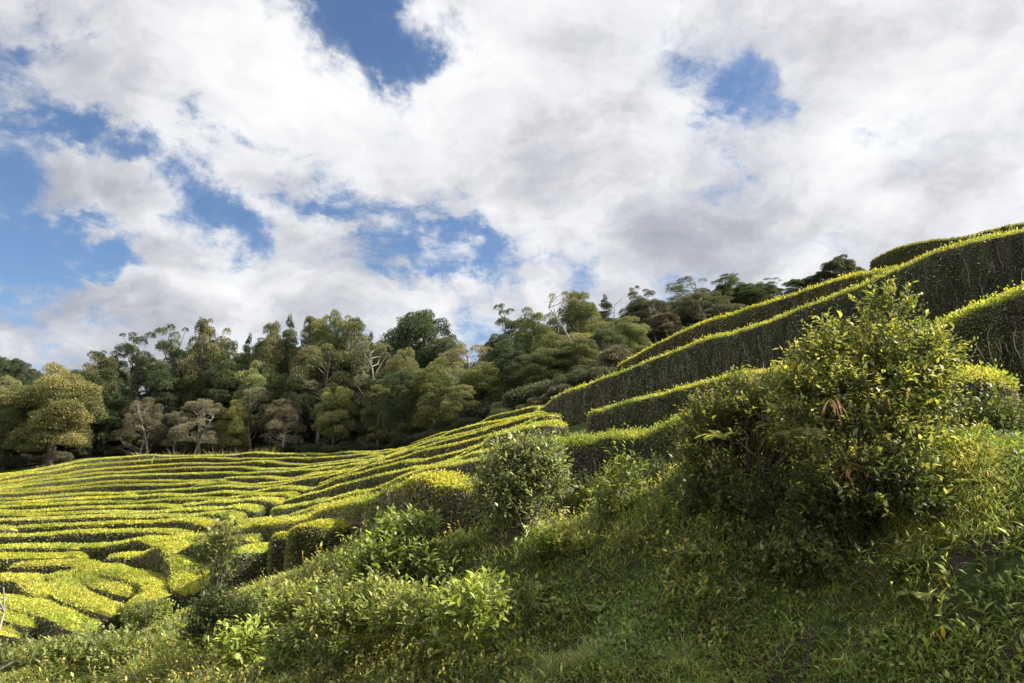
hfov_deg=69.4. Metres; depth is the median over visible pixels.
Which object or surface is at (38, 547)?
tea row
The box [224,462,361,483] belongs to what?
tea row
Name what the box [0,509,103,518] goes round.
tea row
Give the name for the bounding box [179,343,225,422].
evergreen tree
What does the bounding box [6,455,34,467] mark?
bush
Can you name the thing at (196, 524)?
tea row
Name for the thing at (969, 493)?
bank crest grass
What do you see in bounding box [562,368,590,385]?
bush
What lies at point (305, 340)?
tall tree
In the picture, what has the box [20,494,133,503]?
tea row
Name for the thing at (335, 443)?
bush
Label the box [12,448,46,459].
bush
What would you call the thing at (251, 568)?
tea hedge
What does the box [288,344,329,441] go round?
broadleaf tree
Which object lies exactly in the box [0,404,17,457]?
evergreen tree
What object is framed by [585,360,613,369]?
bush
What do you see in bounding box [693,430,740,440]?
fern
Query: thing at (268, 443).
bush
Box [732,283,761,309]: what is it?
evergreen tree
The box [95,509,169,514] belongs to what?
tea row
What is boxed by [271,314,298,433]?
conifer tree
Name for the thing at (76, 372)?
evergreen tree
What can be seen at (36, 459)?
bush
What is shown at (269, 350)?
broadleaf tree
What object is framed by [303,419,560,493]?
tea row
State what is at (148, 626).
crest grass
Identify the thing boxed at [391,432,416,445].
bush
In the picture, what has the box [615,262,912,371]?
tea hedge
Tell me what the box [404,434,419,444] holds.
bush
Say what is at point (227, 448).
bush
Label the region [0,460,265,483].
tea row
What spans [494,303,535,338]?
pine tree
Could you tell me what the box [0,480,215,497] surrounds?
tea row
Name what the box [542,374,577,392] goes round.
bush
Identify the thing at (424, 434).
bush
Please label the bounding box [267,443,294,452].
bush
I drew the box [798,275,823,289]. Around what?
evergreen tree
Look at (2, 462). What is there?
bush
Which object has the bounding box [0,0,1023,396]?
sky
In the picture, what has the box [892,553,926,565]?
strap leaved plant
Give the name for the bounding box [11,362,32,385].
evergreen tree
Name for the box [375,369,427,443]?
evergreen tree
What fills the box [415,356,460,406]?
broadleaf tree
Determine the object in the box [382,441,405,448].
bush
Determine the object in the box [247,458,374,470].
tea row
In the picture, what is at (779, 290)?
evergreen tree
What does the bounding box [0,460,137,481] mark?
tea row
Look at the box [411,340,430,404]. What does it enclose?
conifer tree
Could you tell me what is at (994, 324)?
tea hedge
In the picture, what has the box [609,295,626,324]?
dead tree
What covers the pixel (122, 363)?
conifer tree
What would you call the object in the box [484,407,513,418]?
bush
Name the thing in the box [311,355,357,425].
evergreen tree
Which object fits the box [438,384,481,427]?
broadleaf tree
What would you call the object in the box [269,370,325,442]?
evergreen tree
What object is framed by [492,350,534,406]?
evergreen tree
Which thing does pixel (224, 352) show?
tall tree
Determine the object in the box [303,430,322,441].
bush
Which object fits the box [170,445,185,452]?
bush
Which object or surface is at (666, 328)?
dome tree
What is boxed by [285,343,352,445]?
thin tree
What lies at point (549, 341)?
broadleaf tree
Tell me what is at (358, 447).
bush
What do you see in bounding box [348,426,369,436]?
bush
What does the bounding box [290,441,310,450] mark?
bush
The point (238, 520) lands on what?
tea row
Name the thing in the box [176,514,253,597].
young shrub
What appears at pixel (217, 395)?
conifer tree
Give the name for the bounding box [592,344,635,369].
bush
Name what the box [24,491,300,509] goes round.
tea row
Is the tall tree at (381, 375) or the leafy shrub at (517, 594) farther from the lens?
the tall tree at (381, 375)
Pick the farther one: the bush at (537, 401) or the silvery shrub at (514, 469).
the bush at (537, 401)
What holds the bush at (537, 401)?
on the hillside
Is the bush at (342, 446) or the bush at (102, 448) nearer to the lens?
the bush at (342, 446)
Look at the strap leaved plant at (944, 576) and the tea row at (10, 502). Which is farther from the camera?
the tea row at (10, 502)
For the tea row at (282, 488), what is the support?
on the hillside
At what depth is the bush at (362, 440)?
59.96 m
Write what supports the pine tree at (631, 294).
on the hillside
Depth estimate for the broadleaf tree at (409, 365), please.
61.81 m
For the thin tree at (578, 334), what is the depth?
55.83 m
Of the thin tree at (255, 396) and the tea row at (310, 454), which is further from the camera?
the thin tree at (255, 396)
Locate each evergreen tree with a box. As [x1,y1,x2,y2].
[0,357,10,390]
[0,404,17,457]
[3,358,24,387]
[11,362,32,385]
[25,370,45,392]
[57,369,94,454]
[77,369,128,454]
[102,393,149,450]
[135,359,186,445]
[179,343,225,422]
[198,359,253,445]
[226,366,265,445]
[230,352,257,366]
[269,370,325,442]
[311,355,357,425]
[354,339,396,391]
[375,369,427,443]
[378,309,456,393]
[381,337,419,369]
[425,334,472,393]
[479,333,511,392]
[484,338,525,403]
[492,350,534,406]
[588,329,628,363]
[617,297,656,341]
[660,300,682,313]
[672,306,707,328]
[699,296,732,316]
[729,288,771,309]
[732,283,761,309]
[750,284,785,301]
[781,279,810,295]
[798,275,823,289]
[809,271,835,285]
[846,266,864,273]
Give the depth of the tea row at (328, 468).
41.60 m
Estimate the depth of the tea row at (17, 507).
34.55 m
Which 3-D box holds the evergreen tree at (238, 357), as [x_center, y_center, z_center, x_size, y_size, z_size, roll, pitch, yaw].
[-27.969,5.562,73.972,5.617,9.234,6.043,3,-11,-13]
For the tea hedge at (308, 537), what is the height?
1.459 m
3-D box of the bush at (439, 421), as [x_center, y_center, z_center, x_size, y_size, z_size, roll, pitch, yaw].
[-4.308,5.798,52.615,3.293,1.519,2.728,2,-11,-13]
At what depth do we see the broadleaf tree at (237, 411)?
61.26 m
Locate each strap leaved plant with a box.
[543,638,574,650]
[584,611,607,617]
[624,640,649,658]
[687,633,717,645]
[731,582,758,592]
[773,620,797,634]
[813,635,838,655]
[829,581,863,596]
[861,627,894,643]
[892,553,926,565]
[930,573,957,585]
[964,621,1002,640]
[965,528,980,540]
[980,584,1008,597]
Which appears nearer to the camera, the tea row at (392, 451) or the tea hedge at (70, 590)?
the tea hedge at (70, 590)
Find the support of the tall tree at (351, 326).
on the hillside
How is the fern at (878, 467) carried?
on the hillside
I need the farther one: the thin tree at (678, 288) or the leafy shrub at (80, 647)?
the thin tree at (678, 288)
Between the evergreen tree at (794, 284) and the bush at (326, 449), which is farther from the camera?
the evergreen tree at (794, 284)
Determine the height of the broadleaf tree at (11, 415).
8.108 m
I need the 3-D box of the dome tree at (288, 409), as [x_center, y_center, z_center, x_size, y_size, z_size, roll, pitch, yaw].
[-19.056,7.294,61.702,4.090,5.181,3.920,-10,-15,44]
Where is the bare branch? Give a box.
[0,587,39,670]
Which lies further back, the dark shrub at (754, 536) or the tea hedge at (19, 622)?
the tea hedge at (19, 622)
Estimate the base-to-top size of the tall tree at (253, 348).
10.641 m
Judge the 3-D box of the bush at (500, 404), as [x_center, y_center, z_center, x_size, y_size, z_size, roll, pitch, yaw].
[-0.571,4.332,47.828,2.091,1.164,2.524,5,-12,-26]
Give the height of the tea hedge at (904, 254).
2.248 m
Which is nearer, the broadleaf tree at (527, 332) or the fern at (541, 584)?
the fern at (541, 584)
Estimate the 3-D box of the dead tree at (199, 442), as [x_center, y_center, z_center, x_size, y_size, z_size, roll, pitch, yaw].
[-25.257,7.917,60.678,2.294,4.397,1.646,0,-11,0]
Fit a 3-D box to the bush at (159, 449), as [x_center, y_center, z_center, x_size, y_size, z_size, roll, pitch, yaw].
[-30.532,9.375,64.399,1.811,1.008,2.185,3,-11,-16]
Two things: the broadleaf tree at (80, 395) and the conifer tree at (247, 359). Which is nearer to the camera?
the broadleaf tree at (80, 395)
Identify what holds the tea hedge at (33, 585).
on the hillside
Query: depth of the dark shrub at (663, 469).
11.16 m
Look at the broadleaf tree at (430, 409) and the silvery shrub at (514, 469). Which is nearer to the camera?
the silvery shrub at (514, 469)
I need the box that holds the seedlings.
[499,518,1023,682]
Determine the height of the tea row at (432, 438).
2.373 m
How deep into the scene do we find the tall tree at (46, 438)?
63.37 m
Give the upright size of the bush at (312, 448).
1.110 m
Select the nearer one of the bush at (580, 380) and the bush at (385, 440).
the bush at (580, 380)
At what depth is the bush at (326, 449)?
60.45 m
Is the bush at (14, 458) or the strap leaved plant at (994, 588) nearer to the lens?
the strap leaved plant at (994, 588)
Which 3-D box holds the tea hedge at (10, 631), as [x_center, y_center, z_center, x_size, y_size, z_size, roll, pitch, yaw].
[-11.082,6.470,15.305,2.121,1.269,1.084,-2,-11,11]
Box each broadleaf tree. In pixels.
[0,361,108,465]
[0,375,40,469]
[215,398,254,453]
[229,359,281,447]
[249,321,289,435]
[258,373,293,439]
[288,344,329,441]
[304,308,353,424]
[309,381,358,445]
[381,346,419,429]
[409,363,465,427]
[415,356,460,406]
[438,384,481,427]
[456,361,509,405]
[508,312,560,358]
[508,360,545,390]
[515,346,571,384]
[528,331,586,377]
[550,337,605,373]
[557,291,605,357]
[608,316,652,354]
[819,254,856,279]
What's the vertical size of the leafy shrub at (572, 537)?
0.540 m
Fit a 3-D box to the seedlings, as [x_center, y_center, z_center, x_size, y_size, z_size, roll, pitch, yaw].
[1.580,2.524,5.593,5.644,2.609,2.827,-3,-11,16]
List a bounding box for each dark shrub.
[173,582,270,666]
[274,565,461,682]
[548,449,679,511]
[666,439,967,555]
[690,510,953,581]
[931,382,1023,436]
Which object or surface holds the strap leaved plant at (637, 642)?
on the hillside
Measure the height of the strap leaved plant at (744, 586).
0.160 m
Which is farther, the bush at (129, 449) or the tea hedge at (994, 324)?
the bush at (129, 449)
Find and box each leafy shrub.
[0,621,161,673]
[117,594,178,630]
[200,612,282,682]
[224,575,336,620]
[312,588,391,656]
[332,502,477,585]
[420,566,512,682]
[474,515,581,624]
[529,518,651,555]
[665,361,851,487]
[744,274,982,523]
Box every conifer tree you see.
[95,344,132,442]
[123,355,164,398]
[131,384,181,453]
[151,357,185,412]
[192,363,246,452]
[241,332,255,411]
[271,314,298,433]
[360,331,379,408]
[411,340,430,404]
[597,294,616,328]
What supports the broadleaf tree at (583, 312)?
on the hillside
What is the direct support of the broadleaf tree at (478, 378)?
on the hillside
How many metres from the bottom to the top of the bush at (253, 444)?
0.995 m
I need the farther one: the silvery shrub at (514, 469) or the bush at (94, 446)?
the bush at (94, 446)
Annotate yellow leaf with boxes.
[934,626,956,645]
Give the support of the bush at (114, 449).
on the hillside
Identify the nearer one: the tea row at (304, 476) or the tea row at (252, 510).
the tea row at (252, 510)
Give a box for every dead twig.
[511,498,554,532]
[727,574,747,605]
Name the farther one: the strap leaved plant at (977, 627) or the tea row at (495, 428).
the tea row at (495, 428)
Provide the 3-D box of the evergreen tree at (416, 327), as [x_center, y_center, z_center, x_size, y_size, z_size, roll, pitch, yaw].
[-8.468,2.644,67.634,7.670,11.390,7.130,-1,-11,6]
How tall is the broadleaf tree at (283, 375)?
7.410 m
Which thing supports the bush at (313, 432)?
on the hillside
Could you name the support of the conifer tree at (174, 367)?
on the hillside
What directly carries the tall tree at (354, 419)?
on the hillside
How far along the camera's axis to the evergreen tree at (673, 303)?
78.95 m
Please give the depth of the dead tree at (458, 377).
52.62 m
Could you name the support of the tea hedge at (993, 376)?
on the hillside
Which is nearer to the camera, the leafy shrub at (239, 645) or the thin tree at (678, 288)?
the leafy shrub at (239, 645)
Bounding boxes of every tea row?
[0,454,205,475]
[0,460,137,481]
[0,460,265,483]
[0,465,260,486]
[0,466,331,488]
[0,478,227,491]
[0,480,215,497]
[0,491,137,501]
[0,500,23,504]
[0,503,37,509]
[0,504,140,512]
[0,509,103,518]
[0,517,21,525]
[0,524,17,533]
[0,526,194,544]
[0,542,88,552]
[15,509,247,526]
[16,516,217,533]
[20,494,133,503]
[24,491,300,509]
[79,535,163,562]
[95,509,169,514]
[120,485,310,500]
[124,474,329,494]
[130,503,184,510]
[133,456,310,464]
[163,503,264,517]
[182,496,285,516]
[192,481,261,486]
[195,451,306,457]
[215,515,275,526]
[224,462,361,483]
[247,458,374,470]
[259,470,344,485]
[260,454,384,467]
[270,436,567,516]
[282,434,562,504]
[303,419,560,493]
[303,448,394,456]
[307,451,388,462]
[313,461,365,471]
[318,412,562,485]
[328,412,548,478]
[341,411,545,469]
[357,411,536,465]
[386,438,433,454]
[396,413,529,448]
[409,405,541,445]
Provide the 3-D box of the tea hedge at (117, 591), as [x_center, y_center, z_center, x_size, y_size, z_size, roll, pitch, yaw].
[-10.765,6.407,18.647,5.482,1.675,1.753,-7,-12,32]
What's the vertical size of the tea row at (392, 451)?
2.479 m
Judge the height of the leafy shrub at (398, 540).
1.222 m
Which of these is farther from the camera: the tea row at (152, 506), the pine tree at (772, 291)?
the pine tree at (772, 291)
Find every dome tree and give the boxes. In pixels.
[109,397,167,454]
[147,411,200,454]
[167,398,230,454]
[259,398,307,452]
[628,298,682,342]
[647,312,685,338]
[674,287,747,321]
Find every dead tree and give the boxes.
[133,403,156,453]
[191,414,213,454]
[444,367,466,397]
[545,289,579,359]
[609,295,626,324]
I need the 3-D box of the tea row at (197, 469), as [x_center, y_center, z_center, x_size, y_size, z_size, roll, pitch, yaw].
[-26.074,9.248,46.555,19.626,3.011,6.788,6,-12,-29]
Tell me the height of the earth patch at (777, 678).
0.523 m
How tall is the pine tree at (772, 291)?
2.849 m
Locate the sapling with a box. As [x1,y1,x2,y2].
[577,440,651,524]
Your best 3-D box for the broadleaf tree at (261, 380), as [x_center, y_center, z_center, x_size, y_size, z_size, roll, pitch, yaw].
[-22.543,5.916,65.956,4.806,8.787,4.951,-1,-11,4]
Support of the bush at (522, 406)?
on the hillside
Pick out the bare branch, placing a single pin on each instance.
(2, 608)
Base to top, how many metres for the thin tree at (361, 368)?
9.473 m
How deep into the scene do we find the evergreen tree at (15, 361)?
142.54 m
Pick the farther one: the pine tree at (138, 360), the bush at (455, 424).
the pine tree at (138, 360)
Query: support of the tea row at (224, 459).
on the hillside
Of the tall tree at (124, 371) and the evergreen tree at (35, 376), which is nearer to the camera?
the tall tree at (124, 371)
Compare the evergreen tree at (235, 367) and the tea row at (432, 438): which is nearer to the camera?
the tea row at (432, 438)
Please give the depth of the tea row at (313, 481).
38.85 m
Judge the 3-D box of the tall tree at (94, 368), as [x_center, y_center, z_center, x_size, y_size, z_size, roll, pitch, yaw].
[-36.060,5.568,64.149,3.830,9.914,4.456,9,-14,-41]
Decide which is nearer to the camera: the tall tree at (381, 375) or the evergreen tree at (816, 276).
the tall tree at (381, 375)
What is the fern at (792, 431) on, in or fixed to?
attached to the leafy shrub at (905, 381)
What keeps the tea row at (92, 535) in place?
on the hillside
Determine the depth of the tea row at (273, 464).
48.90 m
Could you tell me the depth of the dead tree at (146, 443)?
60.51 m
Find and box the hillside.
[0,311,1023,682]
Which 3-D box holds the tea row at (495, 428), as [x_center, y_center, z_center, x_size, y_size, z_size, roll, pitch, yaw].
[-3.883,4.668,28.537,2.181,3.136,14.017,9,-14,-41]
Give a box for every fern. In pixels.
[526,581,562,589]
[581,601,614,611]
[670,549,721,556]
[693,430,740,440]
[755,410,838,439]
[832,457,897,474]
[895,590,955,601]
[944,478,985,483]
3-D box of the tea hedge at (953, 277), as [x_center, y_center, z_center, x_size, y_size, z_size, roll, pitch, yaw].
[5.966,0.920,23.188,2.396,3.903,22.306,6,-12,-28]
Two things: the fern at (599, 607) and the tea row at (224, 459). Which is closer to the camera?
the fern at (599, 607)
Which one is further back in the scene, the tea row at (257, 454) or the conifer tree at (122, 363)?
the conifer tree at (122, 363)
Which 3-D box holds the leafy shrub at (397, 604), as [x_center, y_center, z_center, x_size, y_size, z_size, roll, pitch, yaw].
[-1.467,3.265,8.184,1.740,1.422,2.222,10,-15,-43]
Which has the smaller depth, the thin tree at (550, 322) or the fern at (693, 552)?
the fern at (693, 552)
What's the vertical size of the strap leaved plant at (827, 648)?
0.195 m
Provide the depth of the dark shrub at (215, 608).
9.76 m
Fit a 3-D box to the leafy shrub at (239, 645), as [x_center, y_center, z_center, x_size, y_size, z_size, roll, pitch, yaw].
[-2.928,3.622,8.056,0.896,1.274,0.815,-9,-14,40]
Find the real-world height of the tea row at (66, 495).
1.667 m
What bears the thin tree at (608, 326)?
on the hillside
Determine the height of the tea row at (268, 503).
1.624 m
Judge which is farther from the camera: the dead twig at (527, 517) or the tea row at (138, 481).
the tea row at (138, 481)
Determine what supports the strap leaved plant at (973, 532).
on the hillside
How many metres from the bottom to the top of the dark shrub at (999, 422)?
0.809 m
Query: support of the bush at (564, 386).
on the hillside
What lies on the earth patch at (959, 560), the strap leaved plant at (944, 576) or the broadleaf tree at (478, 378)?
the strap leaved plant at (944, 576)
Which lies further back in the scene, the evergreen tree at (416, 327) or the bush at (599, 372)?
the evergreen tree at (416, 327)
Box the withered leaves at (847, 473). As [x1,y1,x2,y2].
[839,464,868,487]
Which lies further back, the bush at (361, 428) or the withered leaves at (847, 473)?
the bush at (361, 428)
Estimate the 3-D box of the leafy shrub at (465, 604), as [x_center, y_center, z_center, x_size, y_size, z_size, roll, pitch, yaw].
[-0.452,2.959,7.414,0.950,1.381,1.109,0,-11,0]
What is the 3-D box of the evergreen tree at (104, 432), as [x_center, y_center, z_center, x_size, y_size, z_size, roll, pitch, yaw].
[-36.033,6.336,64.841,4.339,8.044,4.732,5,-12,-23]
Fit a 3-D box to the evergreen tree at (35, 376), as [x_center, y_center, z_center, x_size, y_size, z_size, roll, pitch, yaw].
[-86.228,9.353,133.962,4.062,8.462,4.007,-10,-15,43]
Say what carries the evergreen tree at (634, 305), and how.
on the hillside
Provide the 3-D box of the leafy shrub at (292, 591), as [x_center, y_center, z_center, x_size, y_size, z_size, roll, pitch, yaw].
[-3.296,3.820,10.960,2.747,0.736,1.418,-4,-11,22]
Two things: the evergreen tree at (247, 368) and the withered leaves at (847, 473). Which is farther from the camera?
the evergreen tree at (247, 368)
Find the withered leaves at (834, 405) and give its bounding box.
[822,398,849,423]
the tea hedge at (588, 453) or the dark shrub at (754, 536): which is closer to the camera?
the dark shrub at (754, 536)
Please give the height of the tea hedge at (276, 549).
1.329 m
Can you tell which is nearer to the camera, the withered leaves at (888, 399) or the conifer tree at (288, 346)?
the withered leaves at (888, 399)
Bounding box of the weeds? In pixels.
[0,413,1005,682]
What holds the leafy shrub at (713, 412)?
on the hillside
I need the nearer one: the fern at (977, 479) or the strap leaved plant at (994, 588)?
the strap leaved plant at (994, 588)
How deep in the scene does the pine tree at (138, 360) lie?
68.41 m
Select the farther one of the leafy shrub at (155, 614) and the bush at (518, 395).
the bush at (518, 395)
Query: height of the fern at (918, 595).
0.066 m
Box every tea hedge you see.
[0,551,88,572]
[0,572,57,598]
[0,593,103,645]
[0,606,37,644]
[0,624,24,659]
[7,558,135,604]
[42,569,121,637]
[90,562,173,635]
[104,539,210,613]
[159,466,567,544]
[159,532,263,571]
[207,542,268,596]
[239,448,552,525]
[266,531,289,579]
[283,517,350,572]
[482,416,568,448]
[534,224,1023,426]
[553,395,880,518]
[585,363,858,435]
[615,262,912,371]
[869,222,1023,269]
[924,352,1022,435]
[927,280,1023,394]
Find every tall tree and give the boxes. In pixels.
[11,405,74,455]
[61,365,99,374]
[72,349,119,456]
[111,368,140,422]
[164,366,215,420]
[176,316,223,417]
[203,328,238,421]
[236,337,279,370]
[288,315,320,441]
[324,315,375,424]
[353,374,380,422]
[360,384,395,449]
[361,371,403,444]
[448,361,481,368]
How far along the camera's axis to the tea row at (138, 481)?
44.50 m
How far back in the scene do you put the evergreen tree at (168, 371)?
65.79 m
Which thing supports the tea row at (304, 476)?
on the hillside
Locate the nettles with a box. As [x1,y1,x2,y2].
[23,445,797,682]
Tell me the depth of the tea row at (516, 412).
38.57 m
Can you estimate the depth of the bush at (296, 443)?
64.43 m
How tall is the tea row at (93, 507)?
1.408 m
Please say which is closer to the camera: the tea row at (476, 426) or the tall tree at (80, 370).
the tea row at (476, 426)
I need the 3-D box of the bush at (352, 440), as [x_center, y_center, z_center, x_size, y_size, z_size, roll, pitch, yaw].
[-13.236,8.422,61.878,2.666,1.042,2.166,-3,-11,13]
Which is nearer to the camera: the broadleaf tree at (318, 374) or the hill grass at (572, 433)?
the hill grass at (572, 433)
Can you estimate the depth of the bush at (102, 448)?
63.91 m
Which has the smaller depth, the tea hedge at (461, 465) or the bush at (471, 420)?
the tea hedge at (461, 465)
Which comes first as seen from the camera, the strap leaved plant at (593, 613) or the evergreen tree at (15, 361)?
the strap leaved plant at (593, 613)
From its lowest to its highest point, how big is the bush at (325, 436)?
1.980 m
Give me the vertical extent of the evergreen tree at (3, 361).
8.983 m
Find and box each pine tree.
[116,331,156,415]
[153,324,189,445]
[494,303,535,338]
[627,286,655,313]
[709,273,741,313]
[721,273,738,298]
[754,277,781,297]
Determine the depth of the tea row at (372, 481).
23.35 m
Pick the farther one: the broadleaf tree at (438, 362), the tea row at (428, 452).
the broadleaf tree at (438, 362)
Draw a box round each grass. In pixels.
[0,537,433,682]
[39,442,286,468]
[565,312,1023,520]
[877,433,1021,568]
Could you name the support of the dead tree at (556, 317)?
on the hillside
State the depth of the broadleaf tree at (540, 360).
49.64 m
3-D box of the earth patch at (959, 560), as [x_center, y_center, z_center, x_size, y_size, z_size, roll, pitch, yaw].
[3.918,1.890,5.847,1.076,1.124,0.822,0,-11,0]
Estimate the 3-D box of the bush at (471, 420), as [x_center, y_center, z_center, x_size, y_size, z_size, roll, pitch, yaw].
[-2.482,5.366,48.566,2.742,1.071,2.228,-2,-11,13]
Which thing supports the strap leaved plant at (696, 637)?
on the hillside
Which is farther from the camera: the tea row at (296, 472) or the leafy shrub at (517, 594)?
the tea row at (296, 472)
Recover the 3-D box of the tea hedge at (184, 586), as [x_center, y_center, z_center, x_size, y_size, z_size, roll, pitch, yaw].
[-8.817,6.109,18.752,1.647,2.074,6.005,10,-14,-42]
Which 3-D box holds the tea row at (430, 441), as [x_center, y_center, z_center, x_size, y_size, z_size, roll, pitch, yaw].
[-4.089,4.865,30.819,2.442,3.166,14.185,9,-14,-41]
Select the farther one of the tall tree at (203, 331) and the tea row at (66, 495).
the tall tree at (203, 331)
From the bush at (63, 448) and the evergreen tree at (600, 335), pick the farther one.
the bush at (63, 448)
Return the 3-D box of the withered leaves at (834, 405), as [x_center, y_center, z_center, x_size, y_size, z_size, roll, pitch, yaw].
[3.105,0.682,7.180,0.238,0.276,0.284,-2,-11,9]
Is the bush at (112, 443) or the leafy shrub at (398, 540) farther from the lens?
the bush at (112, 443)
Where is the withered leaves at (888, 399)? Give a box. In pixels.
[879,397,890,409]
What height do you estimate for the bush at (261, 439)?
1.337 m
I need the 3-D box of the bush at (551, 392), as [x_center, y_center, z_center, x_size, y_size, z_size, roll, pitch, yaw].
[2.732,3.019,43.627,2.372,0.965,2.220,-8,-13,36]
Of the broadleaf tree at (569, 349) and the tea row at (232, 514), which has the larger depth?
the broadleaf tree at (569, 349)
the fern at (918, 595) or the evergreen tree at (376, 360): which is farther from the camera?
the evergreen tree at (376, 360)
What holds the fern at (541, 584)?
on the hillside
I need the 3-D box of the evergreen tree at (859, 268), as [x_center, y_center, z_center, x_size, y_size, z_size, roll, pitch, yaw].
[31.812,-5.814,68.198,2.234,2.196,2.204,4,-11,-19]
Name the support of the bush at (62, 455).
on the hillside
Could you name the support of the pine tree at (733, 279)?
on the hillside
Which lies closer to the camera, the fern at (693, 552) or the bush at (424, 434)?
the fern at (693, 552)
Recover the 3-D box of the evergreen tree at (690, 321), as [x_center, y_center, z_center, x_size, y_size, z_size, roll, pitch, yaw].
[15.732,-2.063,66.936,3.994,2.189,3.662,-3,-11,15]
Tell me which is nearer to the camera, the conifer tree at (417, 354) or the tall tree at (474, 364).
the conifer tree at (417, 354)
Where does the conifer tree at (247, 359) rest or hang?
on the hillside
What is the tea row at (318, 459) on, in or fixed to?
on the hillside
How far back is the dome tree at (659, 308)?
62.92 m
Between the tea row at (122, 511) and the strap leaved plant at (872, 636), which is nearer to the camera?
the strap leaved plant at (872, 636)
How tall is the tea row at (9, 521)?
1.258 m
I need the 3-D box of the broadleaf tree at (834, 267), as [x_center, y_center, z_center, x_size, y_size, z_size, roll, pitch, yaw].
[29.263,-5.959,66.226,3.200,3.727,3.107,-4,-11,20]
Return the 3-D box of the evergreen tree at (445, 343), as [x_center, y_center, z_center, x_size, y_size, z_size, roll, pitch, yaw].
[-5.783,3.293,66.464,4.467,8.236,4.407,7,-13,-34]
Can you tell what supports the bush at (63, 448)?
on the hillside
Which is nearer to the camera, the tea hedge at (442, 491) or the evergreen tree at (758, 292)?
the tea hedge at (442, 491)
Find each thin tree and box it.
[234,387,273,450]
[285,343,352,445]
[345,339,394,418]
[437,342,494,400]
[544,291,578,348]
[565,332,615,360]
[594,318,631,345]
[663,276,715,324]
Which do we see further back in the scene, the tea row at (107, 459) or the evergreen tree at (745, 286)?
the evergreen tree at (745, 286)
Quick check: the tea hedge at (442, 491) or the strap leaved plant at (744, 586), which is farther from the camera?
the tea hedge at (442, 491)
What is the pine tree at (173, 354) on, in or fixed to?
on the hillside
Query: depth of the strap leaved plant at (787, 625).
6.71 m
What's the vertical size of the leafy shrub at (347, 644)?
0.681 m
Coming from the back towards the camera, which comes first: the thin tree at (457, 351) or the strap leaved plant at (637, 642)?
the thin tree at (457, 351)
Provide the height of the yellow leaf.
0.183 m
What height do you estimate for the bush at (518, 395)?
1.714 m
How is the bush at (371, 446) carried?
on the hillside
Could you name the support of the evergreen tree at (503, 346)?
on the hillside
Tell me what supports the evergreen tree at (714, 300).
on the hillside
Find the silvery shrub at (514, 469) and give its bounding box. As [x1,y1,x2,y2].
[457,422,583,530]
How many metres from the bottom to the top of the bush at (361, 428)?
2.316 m
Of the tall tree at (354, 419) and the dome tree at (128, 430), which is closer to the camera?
the dome tree at (128, 430)
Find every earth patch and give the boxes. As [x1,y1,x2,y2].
[765,631,815,682]
[928,518,1023,667]
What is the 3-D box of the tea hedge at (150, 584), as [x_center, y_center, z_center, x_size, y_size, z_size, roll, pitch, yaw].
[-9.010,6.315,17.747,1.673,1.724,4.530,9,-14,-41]
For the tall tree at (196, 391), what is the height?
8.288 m
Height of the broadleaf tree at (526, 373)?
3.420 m
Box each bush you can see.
[0,455,25,467]
[0,456,12,468]
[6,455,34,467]
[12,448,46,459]
[31,455,53,464]
[43,450,73,461]
[52,443,81,453]
[68,446,99,456]
[80,441,101,449]
[93,444,112,453]
[103,446,127,454]
[105,440,118,446]
[121,443,140,452]
[152,445,172,454]
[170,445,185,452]
[202,448,216,453]
[218,446,246,453]
[241,441,262,448]
[251,436,274,447]
[262,437,286,446]
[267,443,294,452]
[281,439,307,445]
[287,427,327,443]
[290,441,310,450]
[293,443,322,452]
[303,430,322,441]
[313,438,338,444]
[319,421,360,440]
[319,444,336,452]
[329,441,357,452]
[337,437,359,444]
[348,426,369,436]
[350,418,406,440]
[353,442,369,450]
[355,435,385,444]
[363,442,383,450]
[366,429,392,446]
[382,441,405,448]
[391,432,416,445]
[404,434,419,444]
[413,428,435,439]
[427,415,455,429]
[430,425,450,434]
[445,416,469,430]
[455,415,482,429]
[462,400,496,418]
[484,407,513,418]
[490,401,517,410]
[501,383,547,405]
[515,403,534,409]
[523,379,557,399]
[526,396,549,405]
[540,383,571,399]
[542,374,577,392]
[545,383,572,394]
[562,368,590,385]
[570,367,597,385]
[576,365,612,382]
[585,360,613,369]
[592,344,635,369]
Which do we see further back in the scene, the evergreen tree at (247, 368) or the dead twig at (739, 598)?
the evergreen tree at (247, 368)
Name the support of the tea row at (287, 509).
on the hillside
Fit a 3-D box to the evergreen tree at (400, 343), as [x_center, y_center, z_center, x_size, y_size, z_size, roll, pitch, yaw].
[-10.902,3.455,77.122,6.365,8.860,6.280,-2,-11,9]
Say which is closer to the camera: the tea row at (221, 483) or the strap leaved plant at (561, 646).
the strap leaved plant at (561, 646)
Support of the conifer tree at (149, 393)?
on the hillside
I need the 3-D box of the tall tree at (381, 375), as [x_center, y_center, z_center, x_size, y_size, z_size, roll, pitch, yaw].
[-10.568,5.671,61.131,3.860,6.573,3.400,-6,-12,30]
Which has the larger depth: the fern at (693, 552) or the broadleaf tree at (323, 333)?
the broadleaf tree at (323, 333)
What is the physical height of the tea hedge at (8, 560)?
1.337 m
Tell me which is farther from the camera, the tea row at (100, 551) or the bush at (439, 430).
the bush at (439, 430)
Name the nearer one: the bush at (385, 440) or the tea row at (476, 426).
the tea row at (476, 426)
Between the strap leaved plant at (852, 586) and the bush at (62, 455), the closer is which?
the strap leaved plant at (852, 586)
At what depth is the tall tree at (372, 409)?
57.77 m

